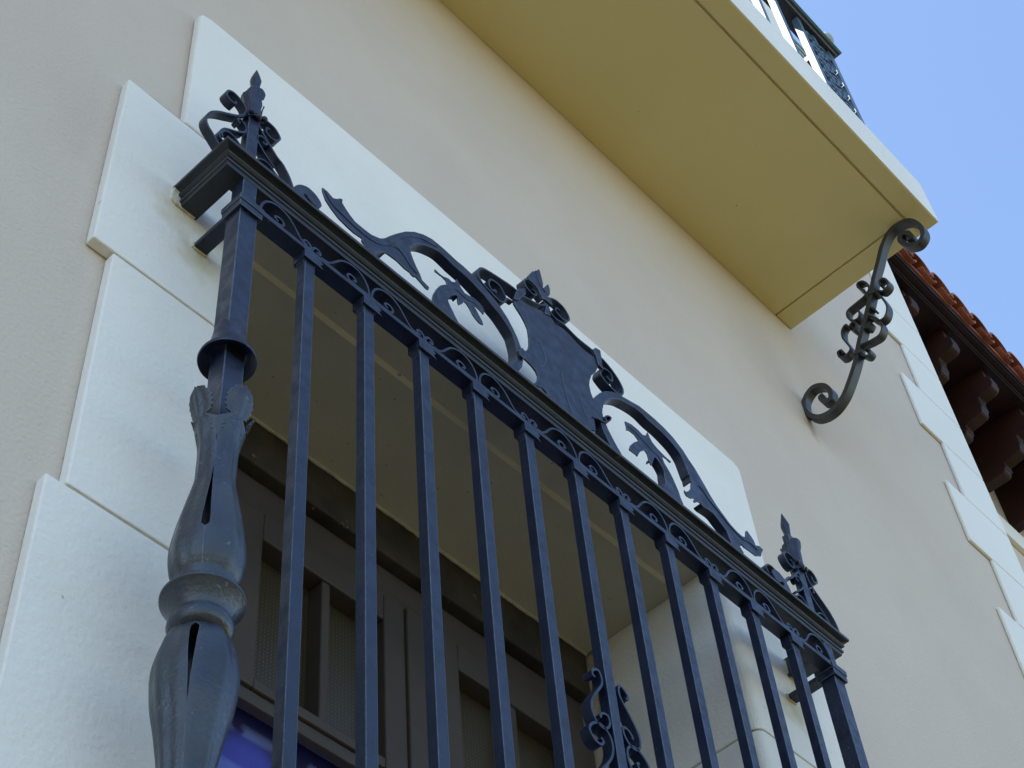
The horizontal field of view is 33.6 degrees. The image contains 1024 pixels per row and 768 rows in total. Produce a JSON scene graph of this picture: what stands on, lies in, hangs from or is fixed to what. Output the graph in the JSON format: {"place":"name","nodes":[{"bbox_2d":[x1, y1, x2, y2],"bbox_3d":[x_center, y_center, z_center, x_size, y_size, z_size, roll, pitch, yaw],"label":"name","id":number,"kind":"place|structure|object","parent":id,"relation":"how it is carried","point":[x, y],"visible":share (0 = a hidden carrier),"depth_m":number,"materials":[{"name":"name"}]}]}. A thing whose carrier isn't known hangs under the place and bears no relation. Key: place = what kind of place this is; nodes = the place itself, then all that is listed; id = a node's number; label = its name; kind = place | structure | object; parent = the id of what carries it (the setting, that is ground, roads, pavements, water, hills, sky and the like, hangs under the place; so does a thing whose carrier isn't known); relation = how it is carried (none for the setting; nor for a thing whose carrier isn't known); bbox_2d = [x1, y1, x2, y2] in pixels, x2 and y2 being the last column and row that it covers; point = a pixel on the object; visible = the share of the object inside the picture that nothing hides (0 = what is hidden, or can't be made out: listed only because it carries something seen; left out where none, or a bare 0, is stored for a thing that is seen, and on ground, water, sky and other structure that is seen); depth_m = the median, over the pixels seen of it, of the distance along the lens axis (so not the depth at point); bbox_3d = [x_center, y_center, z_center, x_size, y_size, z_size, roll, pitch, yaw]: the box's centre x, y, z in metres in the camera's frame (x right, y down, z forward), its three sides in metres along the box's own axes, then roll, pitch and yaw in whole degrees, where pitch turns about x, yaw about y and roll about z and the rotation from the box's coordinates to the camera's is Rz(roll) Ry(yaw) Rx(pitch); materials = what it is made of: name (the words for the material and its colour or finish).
{"place":"outdoors","nodes":[
{"label":"outdoors","id":0,"kind":"place"},
{"bbox_2d":[790,0,1023,366],"label":"sky","id":1,"kind":"structure","parent":0,"point":[939,83],"materials":[{"name":"blue"}]},
{"label":"ground","id":2,"kind":"structure","parent":0,"visible":0},
{"bbox_2d":[0,0,1023,767],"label":"house","id":3,"kind":"structure","parent":2,"relation":"on","point":[692,210],"depth_m":3.46,"materials":[{"name":"beige paint"}]},
{"bbox_2d":[232,418,595,767],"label":"window","id":4,"kind":"structure","parent":3,"relation":"in","point":[327,675],"depth_m":3.12,"materials":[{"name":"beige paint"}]},
{"bbox_2d":[217,706,338,767],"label":"window pane","id":5,"kind":"object","parent":4,"relation":"attached to","point":[248,743],"visible":0.09,"depth_m":2.74,"materials":[{"name":"blue glass"}]},
{"bbox_2d":[148,70,868,767],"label":"window grille","id":6,"kind":"object","parent":3,"relation":"attached to","point":[202,604],"depth_m":2.64,"materials":[{"name":"metal"}]},
{"bbox_2d":[793,37,806,58],"bbox_3d":[1.489,-1.633,8.586,0.034,0.330,0.284,-38,-58,22],"label":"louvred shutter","id":7,"kind":"object","parent":3,"relation":"attached to","point":[802,51],"visible":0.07,"depth_m":8.60,"materials":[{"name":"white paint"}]},
{"bbox_2d":[751,0,864,123],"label":"balcony railing","id":8,"kind":"object","parent":3,"relation":"on","point":[822,51],"visible":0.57,"depth_m":5.44,"materials":[{"name":"metal"}]},
{"bbox_2d":[801,218,929,423],"bbox_3d":[1.001,-0.184,4.800,0.528,0.536,0.035,-38,-58,22],"label":"scroll bracket","id":9,"kind":"object","parent":3,"relation":"attached to","point":[862,326],"visible":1,"depth_m":4.78,"materials":[{"name":"grey metal"}]},
{"bbox_2d":[887,248,1023,571],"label":"roof","id":10,"kind":"structure","parent":3,"relation":"attached to","point":[978,368],"depth_m":10.77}
]}

